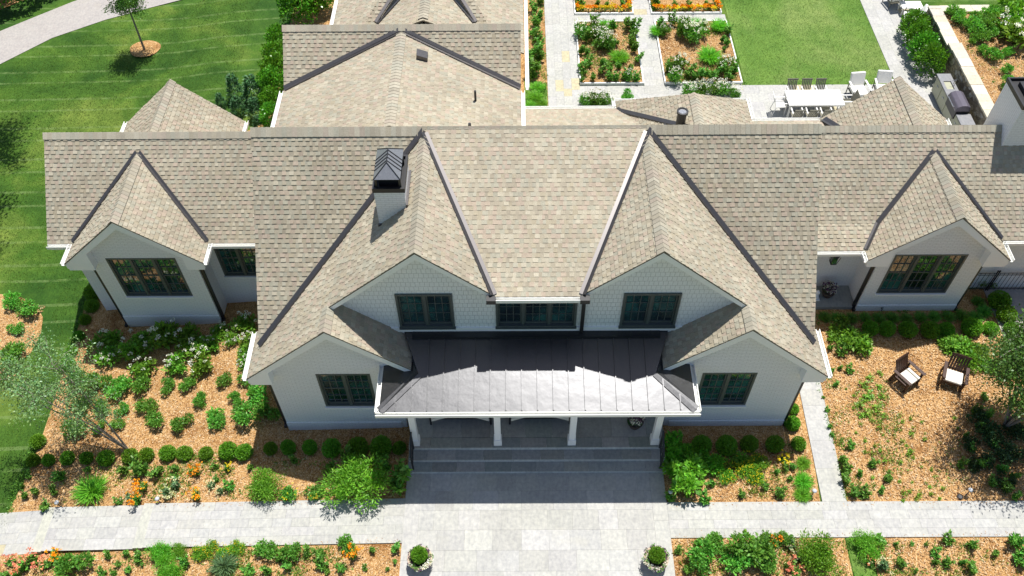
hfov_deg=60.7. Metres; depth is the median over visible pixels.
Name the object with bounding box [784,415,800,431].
boxwood ball
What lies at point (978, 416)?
dark shrub
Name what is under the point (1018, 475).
perennial plant
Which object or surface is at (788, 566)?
flower clump
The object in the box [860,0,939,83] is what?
patio
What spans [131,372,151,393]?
leafy shrub
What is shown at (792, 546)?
perennial plant
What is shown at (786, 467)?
perennial plant
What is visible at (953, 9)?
leafy shrub
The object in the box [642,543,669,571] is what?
planter
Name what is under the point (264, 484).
feathery shrub
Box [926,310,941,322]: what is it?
grass tuft
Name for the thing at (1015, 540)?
perennial plant
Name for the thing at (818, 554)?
feathery shrub
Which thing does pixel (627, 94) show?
leafy shrub
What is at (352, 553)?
flower clump
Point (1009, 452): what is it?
dark shrub
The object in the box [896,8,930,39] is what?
hedge shrub
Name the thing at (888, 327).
boxwood ball
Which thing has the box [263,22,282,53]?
hedge shrub
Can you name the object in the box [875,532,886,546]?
perennial plant
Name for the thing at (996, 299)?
boxwood ball
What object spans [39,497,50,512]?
perennial plant
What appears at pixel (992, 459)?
dark shrub
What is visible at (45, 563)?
flower clump
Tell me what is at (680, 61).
flower clump
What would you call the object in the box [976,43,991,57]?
leafy shrub
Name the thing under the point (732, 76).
perennial plant
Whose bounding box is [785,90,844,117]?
dining table
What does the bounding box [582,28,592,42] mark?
perennial plant
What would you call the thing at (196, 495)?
flower clump
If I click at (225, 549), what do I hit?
flower clump
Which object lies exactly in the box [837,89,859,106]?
dining chair
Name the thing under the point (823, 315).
grass tuft
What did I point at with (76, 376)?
leafy shrub
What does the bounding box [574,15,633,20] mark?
path
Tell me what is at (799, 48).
lawn
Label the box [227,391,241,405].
leafy shrub
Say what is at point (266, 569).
perennial plant
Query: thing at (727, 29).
perennial plant
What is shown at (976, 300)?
grass tuft
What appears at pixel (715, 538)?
leafy shrub
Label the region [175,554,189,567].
perennial plant
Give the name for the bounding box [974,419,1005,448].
dark shrub
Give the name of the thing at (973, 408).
perennial plant
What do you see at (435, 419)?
porch bench
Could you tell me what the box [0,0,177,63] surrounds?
driveway
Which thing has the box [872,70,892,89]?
lounge chair
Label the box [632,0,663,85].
path
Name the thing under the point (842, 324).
leafy shrub
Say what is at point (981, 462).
perennial plant
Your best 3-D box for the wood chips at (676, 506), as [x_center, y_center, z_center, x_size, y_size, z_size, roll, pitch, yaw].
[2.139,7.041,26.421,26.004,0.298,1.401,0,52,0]
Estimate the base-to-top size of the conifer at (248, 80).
1.395 m
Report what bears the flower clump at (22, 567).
on the mulch bed at (358, 560)
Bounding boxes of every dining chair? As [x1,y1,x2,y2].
[770,92,787,115]
[784,78,798,102]
[787,106,806,117]
[801,78,813,89]
[804,106,820,117]
[815,78,827,89]
[817,106,835,117]
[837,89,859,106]
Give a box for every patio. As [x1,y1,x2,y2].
[580,84,942,117]
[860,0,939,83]
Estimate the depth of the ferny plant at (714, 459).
27.07 m
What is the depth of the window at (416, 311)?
24.91 m
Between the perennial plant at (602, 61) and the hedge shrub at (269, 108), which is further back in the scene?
the perennial plant at (602, 61)
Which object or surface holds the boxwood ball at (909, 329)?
on the mulch bed at (966, 303)
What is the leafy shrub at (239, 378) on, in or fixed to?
on the mulch bed at (104, 318)
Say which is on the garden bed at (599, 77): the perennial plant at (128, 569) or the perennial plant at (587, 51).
the perennial plant at (587, 51)
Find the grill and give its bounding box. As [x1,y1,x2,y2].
[945,91,970,118]
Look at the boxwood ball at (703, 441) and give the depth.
27.51 m
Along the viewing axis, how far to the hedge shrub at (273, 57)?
38.67 m
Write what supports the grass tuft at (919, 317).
on the mulch bed at (966, 303)
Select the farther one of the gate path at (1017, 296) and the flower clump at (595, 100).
the flower clump at (595, 100)
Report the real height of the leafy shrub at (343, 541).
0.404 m
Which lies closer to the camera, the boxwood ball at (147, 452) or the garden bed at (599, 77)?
the boxwood ball at (147, 452)
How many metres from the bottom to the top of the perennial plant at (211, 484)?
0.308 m
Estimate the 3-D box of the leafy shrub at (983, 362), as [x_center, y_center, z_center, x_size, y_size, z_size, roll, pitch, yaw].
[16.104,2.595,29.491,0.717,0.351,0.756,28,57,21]
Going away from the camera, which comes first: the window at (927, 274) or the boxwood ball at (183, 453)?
the boxwood ball at (183, 453)
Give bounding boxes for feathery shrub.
[143,540,176,561]
[151,553,184,575]
[172,542,188,556]
[245,465,286,503]
[315,451,391,513]
[792,528,842,575]
[849,527,884,562]
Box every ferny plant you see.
[659,451,709,495]
[663,430,694,463]
[680,442,707,461]
[698,448,725,474]
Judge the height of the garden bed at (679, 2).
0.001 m
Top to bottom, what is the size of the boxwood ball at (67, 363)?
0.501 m
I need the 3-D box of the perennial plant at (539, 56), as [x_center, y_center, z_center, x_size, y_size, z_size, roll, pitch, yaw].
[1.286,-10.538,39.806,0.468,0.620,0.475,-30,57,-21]
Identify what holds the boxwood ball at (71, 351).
on the mulch bed at (104, 318)
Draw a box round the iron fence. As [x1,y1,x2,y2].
[969,270,998,290]
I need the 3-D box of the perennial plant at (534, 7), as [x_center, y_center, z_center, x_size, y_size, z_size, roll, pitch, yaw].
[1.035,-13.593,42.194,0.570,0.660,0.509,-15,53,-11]
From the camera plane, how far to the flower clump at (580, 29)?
40.65 m
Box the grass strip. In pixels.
[846,538,875,575]
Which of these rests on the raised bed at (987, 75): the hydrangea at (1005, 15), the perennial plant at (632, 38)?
the hydrangea at (1005, 15)
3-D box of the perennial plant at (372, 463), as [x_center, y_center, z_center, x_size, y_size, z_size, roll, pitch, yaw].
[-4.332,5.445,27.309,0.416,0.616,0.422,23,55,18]
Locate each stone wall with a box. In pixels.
[925,6,993,124]
[940,5,990,12]
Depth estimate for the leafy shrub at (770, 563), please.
25.10 m
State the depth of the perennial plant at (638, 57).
39.53 m
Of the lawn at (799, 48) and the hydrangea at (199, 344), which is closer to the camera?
the hydrangea at (199, 344)
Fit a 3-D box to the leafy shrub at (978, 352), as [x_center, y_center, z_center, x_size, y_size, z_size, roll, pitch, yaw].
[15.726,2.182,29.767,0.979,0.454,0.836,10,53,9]
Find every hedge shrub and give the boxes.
[0,0,33,7]
[254,64,283,101]
[257,51,282,85]
[257,85,281,113]
[258,100,275,126]
[259,38,282,72]
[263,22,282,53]
[275,0,318,24]
[290,0,327,16]
[311,0,333,9]
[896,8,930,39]
[902,17,932,48]
[906,30,942,62]
[912,41,950,78]
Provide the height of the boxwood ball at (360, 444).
0.586 m
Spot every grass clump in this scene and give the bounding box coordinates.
[67,469,110,506]
[206,547,238,575]
[525,99,537,105]
[526,89,544,101]
[529,81,546,92]
[533,97,547,105]
[599,18,612,28]
[608,48,629,64]
[648,24,663,35]
[691,17,705,26]
[695,44,723,64]
[707,18,730,31]
[792,485,811,504]
[793,469,814,489]
[794,455,811,468]
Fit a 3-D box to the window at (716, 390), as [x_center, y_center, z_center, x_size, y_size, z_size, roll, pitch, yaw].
[6.459,3.073,26.628,1.660,1.903,0.205,0,52,0]
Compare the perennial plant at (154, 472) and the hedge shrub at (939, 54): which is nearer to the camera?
the perennial plant at (154, 472)
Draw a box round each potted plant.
[627,417,645,429]
[822,281,838,297]
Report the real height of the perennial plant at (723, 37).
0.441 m
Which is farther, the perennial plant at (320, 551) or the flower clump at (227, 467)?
the flower clump at (227, 467)
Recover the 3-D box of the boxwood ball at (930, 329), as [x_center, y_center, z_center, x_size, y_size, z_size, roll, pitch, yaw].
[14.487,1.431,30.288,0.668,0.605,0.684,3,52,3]
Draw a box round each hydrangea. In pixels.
[84,328,122,352]
[92,345,118,367]
[114,329,154,361]
[127,356,157,377]
[147,318,179,350]
[160,350,187,376]
[170,321,204,357]
[182,335,212,358]
[187,352,213,378]
[203,333,221,351]
[209,321,230,339]
[221,330,241,347]
[228,311,257,333]
[235,354,246,371]
[236,330,255,351]
[236,346,247,359]
[996,6,1023,32]
[997,0,1023,14]
[999,16,1023,49]
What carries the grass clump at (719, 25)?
on the garden bed at (684, 43)
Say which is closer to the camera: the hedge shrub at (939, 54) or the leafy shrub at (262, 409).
the leafy shrub at (262, 409)
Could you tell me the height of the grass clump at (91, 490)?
0.543 m
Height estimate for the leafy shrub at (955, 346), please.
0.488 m
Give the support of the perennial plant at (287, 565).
on the mulch bed at (358, 560)
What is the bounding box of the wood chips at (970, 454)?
[0,14,1023,575]
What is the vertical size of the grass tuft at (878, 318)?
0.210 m
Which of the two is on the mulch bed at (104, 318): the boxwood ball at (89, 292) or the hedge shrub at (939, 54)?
the boxwood ball at (89, 292)
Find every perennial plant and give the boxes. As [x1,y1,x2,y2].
[0,571,9,575]
[11,570,20,575]
[19,482,24,489]
[20,489,27,498]
[24,469,30,479]
[29,487,39,495]
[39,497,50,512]
[49,483,58,495]
[50,470,66,482]
[82,466,90,472]
[95,565,106,575]
[102,549,111,559]
[109,568,117,575]
[112,496,123,504]
[113,560,120,566]
[116,465,127,474]
[120,492,133,504]
[122,550,129,556]
[123,564,131,573]
[127,453,149,476]
[132,548,141,562]
[147,466,162,477]
[157,483,178,498]
[165,476,181,495]
[167,463,178,471]
[169,472,178,479]
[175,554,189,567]
[204,476,218,491]
[210,463,218,468]
[212,474,218,481]
[215,486,222,496]
[222,479,235,490]
[239,563,254,575]
[246,464,253,469]
[259,564,271,575]
[273,554,282,563]
[280,560,292,569]
[288,454,297,463]
[302,543,310,557]
[310,548,326,559]
[313,553,328,571]
[324,457,335,472]
[324,568,330,575]
[333,562,346,572]
[338,444,353,463]
[362,563,367,571]
[369,456,377,469]
[377,454,391,474]
[387,458,412,495]
[391,540,400,553]
[528,26,540,35]
[528,42,544,57]
[529,0,537,10]
[529,54,541,71]
[529,65,537,79]
[530,11,540,26]
[532,29,542,41]
[533,37,544,49]
[535,50,544,61]
[536,9,543,19]
[576,0,585,5]
[577,44,585,54]
[577,59,587,66]
[578,61,587,74]
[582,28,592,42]
[582,46,590,54]
[586,53,592,66]
[589,14,599,23]
[590,72,595,79]
[598,62,608,73]
[599,58,605,64]
[605,59,612,70]
[605,67,613,80]
[609,19,616,29]
[612,71,621,80]
[615,60,621,68]
[621,66,630,78]
[623,16,635,28]
[627,32,637,45]
[627,63,633,71]
[630,17,642,33]
[631,41,638,52]
[632,69,641,81]
[634,51,644,61]
[656,15,665,25]
[664,488,676,501]
[665,56,673,70]
[667,9,677,25]
[674,545,681,554]
[682,564,694,574]
[684,62,697,76]
[691,70,700,79]
[697,67,710,77]
[698,487,711,505]
[707,67,718,79]
[707,479,715,487]
[715,62,726,75]
[720,34,725,42]
[723,37,730,45]
[723,66,733,79]
[724,24,733,33]
[727,72,733,79]
[731,62,738,72]
[737,488,745,497]
[762,481,769,490]
[773,485,787,499]
[783,463,788,470]
[787,538,800,552]
[789,462,797,469]
[789,547,802,565]
[827,344,834,349]
[835,341,847,356]
[837,455,848,464]
[841,472,851,483]
[842,459,853,473]
[845,362,854,373]
[846,438,856,449]
[848,482,860,496]
[856,468,862,477]
[858,482,871,498]
[868,457,880,467]
[869,555,893,573]
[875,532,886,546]
[878,484,884,494]
[883,469,893,482]
[895,557,908,567]
[929,545,942,559]
[931,559,941,565]
[940,529,955,545]
[941,555,956,567]
[956,456,969,469]
[958,559,967,564]
[966,560,977,574]
[967,538,979,549]
[968,441,976,453]
[970,403,982,414]
[976,457,990,467]
[981,392,988,401]
[981,407,995,418]
[988,473,997,486]
[991,549,999,556]
[995,464,1010,474]
[999,477,1014,492]
[1007,532,1023,549]
[1008,472,1023,478]
[1011,490,1022,501]
[1011,546,1023,568]
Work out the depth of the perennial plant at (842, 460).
27.21 m
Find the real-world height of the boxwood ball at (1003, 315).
0.628 m
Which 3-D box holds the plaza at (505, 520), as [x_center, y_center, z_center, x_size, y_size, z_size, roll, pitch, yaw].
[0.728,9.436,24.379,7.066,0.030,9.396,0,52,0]
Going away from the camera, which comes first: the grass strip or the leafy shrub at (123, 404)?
the grass strip
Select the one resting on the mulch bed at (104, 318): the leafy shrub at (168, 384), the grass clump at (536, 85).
the leafy shrub at (168, 384)
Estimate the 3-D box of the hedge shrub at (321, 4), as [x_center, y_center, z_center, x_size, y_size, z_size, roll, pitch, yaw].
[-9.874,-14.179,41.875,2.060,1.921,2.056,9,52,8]
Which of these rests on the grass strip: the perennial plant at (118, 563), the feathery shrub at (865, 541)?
the feathery shrub at (865, 541)
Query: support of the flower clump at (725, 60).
on the garden bed at (684, 43)
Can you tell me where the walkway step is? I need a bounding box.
[31,503,153,553]
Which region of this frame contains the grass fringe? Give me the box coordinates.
[4,81,986,575]
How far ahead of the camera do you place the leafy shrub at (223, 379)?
29.56 m
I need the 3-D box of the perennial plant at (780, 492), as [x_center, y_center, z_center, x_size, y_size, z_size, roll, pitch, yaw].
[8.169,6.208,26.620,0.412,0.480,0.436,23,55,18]
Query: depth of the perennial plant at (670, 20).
41.28 m
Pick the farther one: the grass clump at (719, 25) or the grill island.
the grass clump at (719, 25)
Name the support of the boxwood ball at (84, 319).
on the mulch bed at (104, 318)
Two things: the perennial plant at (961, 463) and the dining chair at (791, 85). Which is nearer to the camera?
the perennial plant at (961, 463)
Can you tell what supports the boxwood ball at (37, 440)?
on the mulch bed at (104, 318)
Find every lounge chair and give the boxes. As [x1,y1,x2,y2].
[845,71,871,100]
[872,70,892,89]
[882,0,904,8]
[903,4,927,21]
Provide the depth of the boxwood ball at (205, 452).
27.89 m
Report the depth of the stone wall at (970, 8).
40.20 m
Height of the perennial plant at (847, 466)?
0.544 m
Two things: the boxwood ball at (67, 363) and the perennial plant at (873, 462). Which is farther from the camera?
the boxwood ball at (67, 363)
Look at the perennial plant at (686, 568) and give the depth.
25.11 m
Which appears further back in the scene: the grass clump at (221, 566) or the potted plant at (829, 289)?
the potted plant at (829, 289)
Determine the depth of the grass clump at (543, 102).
38.05 m
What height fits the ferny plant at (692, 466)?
0.897 m
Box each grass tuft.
[818,311,832,322]
[830,311,842,323]
[845,311,858,323]
[857,311,873,322]
[871,311,885,323]
[885,310,902,323]
[899,312,913,321]
[913,311,928,323]
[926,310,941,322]
[941,309,956,321]
[954,308,969,320]
[968,310,984,320]
[971,294,985,306]
[977,303,994,317]
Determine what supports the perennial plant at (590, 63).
on the garden bed at (599, 77)
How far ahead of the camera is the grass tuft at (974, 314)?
30.84 m
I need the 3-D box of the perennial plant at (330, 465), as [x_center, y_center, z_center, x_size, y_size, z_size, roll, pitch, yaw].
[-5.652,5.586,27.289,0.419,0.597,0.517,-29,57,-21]
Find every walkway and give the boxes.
[0,510,44,555]
[41,505,143,550]
[142,498,404,547]
[667,501,1023,537]
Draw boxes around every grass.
[0,0,258,524]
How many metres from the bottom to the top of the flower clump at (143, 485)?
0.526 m
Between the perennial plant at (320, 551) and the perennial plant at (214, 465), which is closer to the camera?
the perennial plant at (320, 551)
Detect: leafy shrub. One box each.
[0,340,25,369]
[2,290,20,310]
[5,322,24,334]
[14,298,40,316]
[51,550,95,575]
[60,419,85,439]
[65,367,86,386]
[80,371,114,390]
[91,420,105,434]
[93,399,110,413]
[103,374,132,399]
[107,418,126,428]
[112,401,128,415]
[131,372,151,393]
[133,397,158,412]
[143,410,164,428]
[159,377,174,396]
[169,413,194,432]
[177,375,196,391]
[191,390,206,408]
[205,406,225,429]
[215,371,232,386]
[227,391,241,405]
[230,398,254,425]
[236,373,253,385]
[246,385,268,406]
[251,538,280,559]
[252,401,281,421]
[276,541,302,563]
[336,533,355,554]
[621,88,633,98]
[685,537,717,575]
[704,531,729,558]
[718,547,755,575]
[724,528,775,568]
[750,550,777,573]
[759,530,779,553]
[776,530,797,547]
[826,329,839,342]
[828,313,858,344]
[836,325,875,357]
[936,333,961,353]
[939,334,976,358]
[944,3,967,18]
[951,10,966,25]
[958,353,981,373]
[959,343,988,360]
[960,14,987,33]
[968,10,983,23]
[968,33,980,44]
[972,26,992,41]
[972,342,989,358]
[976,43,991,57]
[979,4,1004,15]
[979,23,999,36]
[979,357,998,373]
[980,282,997,287]
[981,12,998,28]
[986,46,1004,60]
[999,63,1014,73]
[1000,74,1019,87]
[1001,45,1015,56]
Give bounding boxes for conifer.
[214,92,227,108]
[225,73,244,103]
[229,95,248,118]
[241,73,260,106]
[244,96,260,121]
[252,114,263,126]
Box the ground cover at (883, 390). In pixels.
[15,0,1023,575]
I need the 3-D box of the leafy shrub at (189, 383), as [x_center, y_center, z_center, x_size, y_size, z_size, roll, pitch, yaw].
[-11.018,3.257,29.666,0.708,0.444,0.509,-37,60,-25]
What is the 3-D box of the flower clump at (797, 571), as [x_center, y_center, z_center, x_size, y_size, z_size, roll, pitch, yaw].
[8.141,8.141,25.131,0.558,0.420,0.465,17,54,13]
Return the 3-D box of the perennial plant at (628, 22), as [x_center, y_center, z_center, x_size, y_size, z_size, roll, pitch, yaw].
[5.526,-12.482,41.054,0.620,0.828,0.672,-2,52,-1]
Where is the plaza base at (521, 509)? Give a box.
[430,473,645,575]
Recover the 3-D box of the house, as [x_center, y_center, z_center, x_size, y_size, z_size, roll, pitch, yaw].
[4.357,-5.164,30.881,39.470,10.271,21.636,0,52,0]
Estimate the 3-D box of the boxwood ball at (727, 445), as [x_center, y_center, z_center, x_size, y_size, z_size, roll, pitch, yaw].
[6.760,4.946,27.565,0.716,0.642,0.684,-38,61,-26]
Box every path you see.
[544,0,580,105]
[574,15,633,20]
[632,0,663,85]
[652,14,725,21]
[800,382,846,501]
[982,287,1023,335]
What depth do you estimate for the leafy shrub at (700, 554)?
25.12 m
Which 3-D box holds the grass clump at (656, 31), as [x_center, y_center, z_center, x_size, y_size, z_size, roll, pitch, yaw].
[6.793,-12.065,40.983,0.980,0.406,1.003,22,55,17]
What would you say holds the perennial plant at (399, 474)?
on the mulch bed at (104, 318)
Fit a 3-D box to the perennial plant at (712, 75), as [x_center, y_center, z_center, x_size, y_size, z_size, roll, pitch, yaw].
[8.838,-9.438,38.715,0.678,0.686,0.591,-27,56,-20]
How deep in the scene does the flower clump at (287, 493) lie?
26.82 m
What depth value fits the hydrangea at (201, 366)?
29.84 m
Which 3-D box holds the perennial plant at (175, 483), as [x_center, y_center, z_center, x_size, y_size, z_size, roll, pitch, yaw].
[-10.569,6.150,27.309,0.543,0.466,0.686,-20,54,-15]
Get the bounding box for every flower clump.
[1,554,16,565]
[9,552,29,574]
[18,547,41,568]
[32,553,51,569]
[44,547,60,562]
[125,488,141,505]
[131,477,147,492]
[185,486,200,500]
[186,461,202,477]
[189,545,209,562]
[200,540,218,559]
[212,543,231,560]
[220,461,230,470]
[228,539,246,558]
[278,482,297,502]
[303,483,325,500]
[340,542,363,560]
[573,17,590,38]
[577,91,592,105]
[588,87,605,105]
[589,17,609,41]
[591,26,613,47]
[599,91,614,105]
[600,29,616,49]
[624,67,635,81]
[659,21,673,37]
[667,65,684,83]
[671,51,690,70]
[676,14,695,36]
[682,20,704,43]
[682,80,698,93]
[693,19,710,38]
[694,78,707,94]
[705,77,720,95]
[710,452,729,468]
[712,77,733,96]
[715,464,736,484]
[716,54,736,73]
[725,450,754,474]
[727,84,741,97]
[737,460,760,482]
[745,469,767,486]
[747,451,770,471]
[770,534,783,545]
[777,449,790,464]
[782,553,796,571]
[788,561,805,575]
[866,551,875,567]
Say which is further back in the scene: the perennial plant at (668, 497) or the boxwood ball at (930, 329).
the boxwood ball at (930, 329)
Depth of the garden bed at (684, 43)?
40.47 m
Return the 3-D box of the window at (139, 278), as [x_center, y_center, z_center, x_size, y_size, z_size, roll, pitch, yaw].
[-12.163,-0.355,29.464,2.330,2.073,0.205,0,52,0]
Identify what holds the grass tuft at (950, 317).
on the mulch bed at (966, 303)
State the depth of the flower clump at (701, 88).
38.13 m
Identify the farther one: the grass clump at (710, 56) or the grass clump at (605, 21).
the grass clump at (605, 21)
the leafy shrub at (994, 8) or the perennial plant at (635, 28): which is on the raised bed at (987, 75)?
the leafy shrub at (994, 8)
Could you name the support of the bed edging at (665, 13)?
on the ground at (246, 58)
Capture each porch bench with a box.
[429,418,491,424]
[509,417,569,424]
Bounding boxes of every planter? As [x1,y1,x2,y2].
[407,544,433,571]
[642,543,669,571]
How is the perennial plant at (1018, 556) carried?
on the mulch bed at (990, 571)
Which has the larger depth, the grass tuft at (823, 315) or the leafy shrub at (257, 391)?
the grass tuft at (823, 315)
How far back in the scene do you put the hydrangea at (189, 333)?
30.64 m
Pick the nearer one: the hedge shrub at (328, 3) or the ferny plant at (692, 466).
the ferny plant at (692, 466)
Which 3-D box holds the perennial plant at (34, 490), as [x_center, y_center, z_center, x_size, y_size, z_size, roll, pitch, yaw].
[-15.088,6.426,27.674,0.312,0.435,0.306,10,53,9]
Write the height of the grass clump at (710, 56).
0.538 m
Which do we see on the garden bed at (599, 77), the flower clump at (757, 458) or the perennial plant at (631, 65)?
the perennial plant at (631, 65)
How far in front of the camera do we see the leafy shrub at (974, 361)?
29.42 m
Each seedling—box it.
[853,397,865,408]
[859,379,869,388]
[861,408,871,417]
[862,389,874,400]
[866,372,874,382]
[869,404,883,412]
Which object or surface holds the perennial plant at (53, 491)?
on the mulch bed at (104, 318)
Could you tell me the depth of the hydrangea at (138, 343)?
30.52 m
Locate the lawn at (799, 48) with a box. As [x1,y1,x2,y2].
[723,0,892,84]
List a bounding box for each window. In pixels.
[105,258,193,298]
[214,249,255,278]
[315,374,375,408]
[394,293,455,329]
[496,303,577,328]
[618,293,681,328]
[698,373,757,407]
[875,254,968,295]
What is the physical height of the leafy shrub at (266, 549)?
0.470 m
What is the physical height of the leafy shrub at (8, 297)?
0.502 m
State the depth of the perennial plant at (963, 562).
25.28 m
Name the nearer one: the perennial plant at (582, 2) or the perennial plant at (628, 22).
the perennial plant at (628, 22)
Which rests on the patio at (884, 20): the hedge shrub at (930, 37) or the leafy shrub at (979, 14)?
the hedge shrub at (930, 37)
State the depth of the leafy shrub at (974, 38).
38.51 m
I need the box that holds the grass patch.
[524,80,547,105]
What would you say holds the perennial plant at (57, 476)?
on the mulch bed at (104, 318)
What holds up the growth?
on the mulch bed at (358, 560)
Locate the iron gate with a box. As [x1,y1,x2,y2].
[987,270,1023,290]
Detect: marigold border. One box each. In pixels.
[575,0,632,11]
[650,0,722,11]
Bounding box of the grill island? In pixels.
[931,74,975,124]
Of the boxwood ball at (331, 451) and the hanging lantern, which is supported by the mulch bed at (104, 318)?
the boxwood ball at (331, 451)
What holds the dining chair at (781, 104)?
on the patio at (761, 97)
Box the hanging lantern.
[829,257,840,264]
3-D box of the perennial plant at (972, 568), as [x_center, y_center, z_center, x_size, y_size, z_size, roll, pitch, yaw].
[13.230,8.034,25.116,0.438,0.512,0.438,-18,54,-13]
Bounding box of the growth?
[9,21,1021,575]
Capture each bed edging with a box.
[573,0,633,14]
[575,20,643,85]
[649,0,721,14]
[654,20,742,84]
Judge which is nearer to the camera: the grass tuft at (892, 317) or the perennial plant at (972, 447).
the perennial plant at (972, 447)
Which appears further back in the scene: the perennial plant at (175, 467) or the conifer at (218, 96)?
the conifer at (218, 96)
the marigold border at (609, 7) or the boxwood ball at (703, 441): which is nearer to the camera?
the boxwood ball at (703, 441)
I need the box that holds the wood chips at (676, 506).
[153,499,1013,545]
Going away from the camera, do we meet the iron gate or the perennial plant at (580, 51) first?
the iron gate
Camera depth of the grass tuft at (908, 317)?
30.84 m
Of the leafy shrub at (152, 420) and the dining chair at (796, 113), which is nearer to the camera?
the leafy shrub at (152, 420)
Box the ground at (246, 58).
[0,0,1004,575]
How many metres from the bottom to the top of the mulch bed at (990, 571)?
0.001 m
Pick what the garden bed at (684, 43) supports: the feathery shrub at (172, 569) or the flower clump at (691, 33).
the flower clump at (691, 33)
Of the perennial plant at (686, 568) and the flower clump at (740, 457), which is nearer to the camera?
the perennial plant at (686, 568)
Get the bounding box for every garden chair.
[889,352,925,392]
[938,352,971,391]
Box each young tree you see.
[0,322,128,448]
[101,0,150,49]
[975,298,1023,430]
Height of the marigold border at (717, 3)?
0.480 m
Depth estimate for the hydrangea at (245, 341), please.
30.40 m
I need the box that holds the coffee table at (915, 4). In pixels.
[898,1,922,15]
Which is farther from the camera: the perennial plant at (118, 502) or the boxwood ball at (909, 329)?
the boxwood ball at (909, 329)
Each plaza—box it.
[399,474,421,575]
[415,472,659,575]
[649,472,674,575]
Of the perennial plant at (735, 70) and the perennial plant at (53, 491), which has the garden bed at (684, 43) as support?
the perennial plant at (735, 70)
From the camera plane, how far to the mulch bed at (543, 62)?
40.63 m
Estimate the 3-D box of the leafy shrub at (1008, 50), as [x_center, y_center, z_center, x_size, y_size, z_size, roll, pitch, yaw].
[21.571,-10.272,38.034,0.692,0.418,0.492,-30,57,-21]
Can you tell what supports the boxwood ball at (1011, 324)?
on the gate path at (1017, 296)
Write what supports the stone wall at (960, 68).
on the ground at (246, 58)
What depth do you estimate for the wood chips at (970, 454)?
28.16 m
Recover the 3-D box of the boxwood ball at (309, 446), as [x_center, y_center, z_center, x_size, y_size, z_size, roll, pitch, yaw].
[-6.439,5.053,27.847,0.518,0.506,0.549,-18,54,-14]
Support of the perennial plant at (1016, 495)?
on the mulch bed at (966, 303)
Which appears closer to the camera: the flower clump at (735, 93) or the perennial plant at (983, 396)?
the perennial plant at (983, 396)
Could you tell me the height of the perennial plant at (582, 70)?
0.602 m
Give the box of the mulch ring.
[130,40,160,56]
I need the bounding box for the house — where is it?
[43,0,1023,473]
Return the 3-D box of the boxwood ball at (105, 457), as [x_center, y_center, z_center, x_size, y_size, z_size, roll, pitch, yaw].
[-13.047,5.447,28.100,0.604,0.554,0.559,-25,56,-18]
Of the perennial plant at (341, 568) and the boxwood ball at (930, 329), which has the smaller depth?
the perennial plant at (341, 568)
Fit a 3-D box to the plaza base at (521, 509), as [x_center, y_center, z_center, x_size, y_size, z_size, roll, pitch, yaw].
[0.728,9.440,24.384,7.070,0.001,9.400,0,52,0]
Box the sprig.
[900,487,908,496]
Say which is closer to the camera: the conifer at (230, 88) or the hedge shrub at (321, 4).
the conifer at (230, 88)
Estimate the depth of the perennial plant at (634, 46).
39.97 m
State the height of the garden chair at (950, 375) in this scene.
0.947 m
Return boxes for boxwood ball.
[25,453,40,466]
[29,433,46,449]
[41,454,55,466]
[59,356,76,370]
[59,450,74,465]
[65,345,77,355]
[72,330,85,341]
[78,314,90,325]
[79,451,93,464]
[82,284,98,299]
[83,299,99,312]
[96,449,115,466]
[120,448,137,463]
[138,447,154,462]
[158,444,176,461]
[175,445,193,461]
[198,446,213,459]
[218,441,236,461]
[234,443,253,460]
[263,441,277,455]
[280,439,295,455]
[302,439,317,455]
[321,438,340,457]
[346,437,368,458]
[368,434,391,458]
[392,440,406,454]
[691,434,711,453]
[715,434,737,455]
[739,434,758,452]
[765,434,784,453]
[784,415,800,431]
[790,403,798,414]
[790,436,806,451]
[861,320,879,336]
[879,320,895,336]
[898,320,918,337]
[920,320,940,338]
[939,322,955,336]
[960,317,983,336]
[983,321,999,335]
[987,289,1012,308]
[995,304,1018,322]
[1003,321,1018,333]
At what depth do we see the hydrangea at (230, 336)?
30.63 m
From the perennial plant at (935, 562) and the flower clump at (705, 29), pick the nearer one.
the perennial plant at (935, 562)
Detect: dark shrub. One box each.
[962,435,980,453]
[964,406,994,430]
[966,458,980,474]
[969,450,996,470]
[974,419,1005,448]
[990,470,1017,493]
[992,439,1023,465]
[1001,421,1023,441]
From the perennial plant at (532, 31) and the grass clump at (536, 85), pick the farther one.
the perennial plant at (532, 31)
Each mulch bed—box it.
[0,0,22,8]
[0,294,42,373]
[0,543,401,575]
[8,298,409,512]
[248,0,334,130]
[521,0,547,125]
[662,393,819,501]
[671,538,852,575]
[815,289,1023,500]
[875,537,1023,575]
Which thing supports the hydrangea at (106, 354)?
on the mulch bed at (104, 318)
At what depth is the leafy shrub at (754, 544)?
25.15 m
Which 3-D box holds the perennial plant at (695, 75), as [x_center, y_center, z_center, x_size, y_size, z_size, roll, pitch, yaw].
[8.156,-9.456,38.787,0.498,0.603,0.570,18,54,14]
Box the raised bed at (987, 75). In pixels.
[944,10,1023,103]
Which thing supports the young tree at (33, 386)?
on the mulch bed at (104, 318)
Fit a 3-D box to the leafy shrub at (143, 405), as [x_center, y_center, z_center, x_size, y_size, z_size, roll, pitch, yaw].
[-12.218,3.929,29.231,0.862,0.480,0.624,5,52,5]
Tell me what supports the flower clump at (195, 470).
on the mulch bed at (104, 318)
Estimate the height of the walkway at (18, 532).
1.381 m
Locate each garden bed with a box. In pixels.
[575,0,631,12]
[578,22,641,81]
[650,0,719,11]
[658,22,740,81]
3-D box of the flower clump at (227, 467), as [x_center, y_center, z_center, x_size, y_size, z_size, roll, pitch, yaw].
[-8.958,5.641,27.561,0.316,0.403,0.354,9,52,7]
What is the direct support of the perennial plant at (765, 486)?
on the mulch bed at (803, 426)
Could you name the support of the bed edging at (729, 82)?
on the ground at (246, 58)

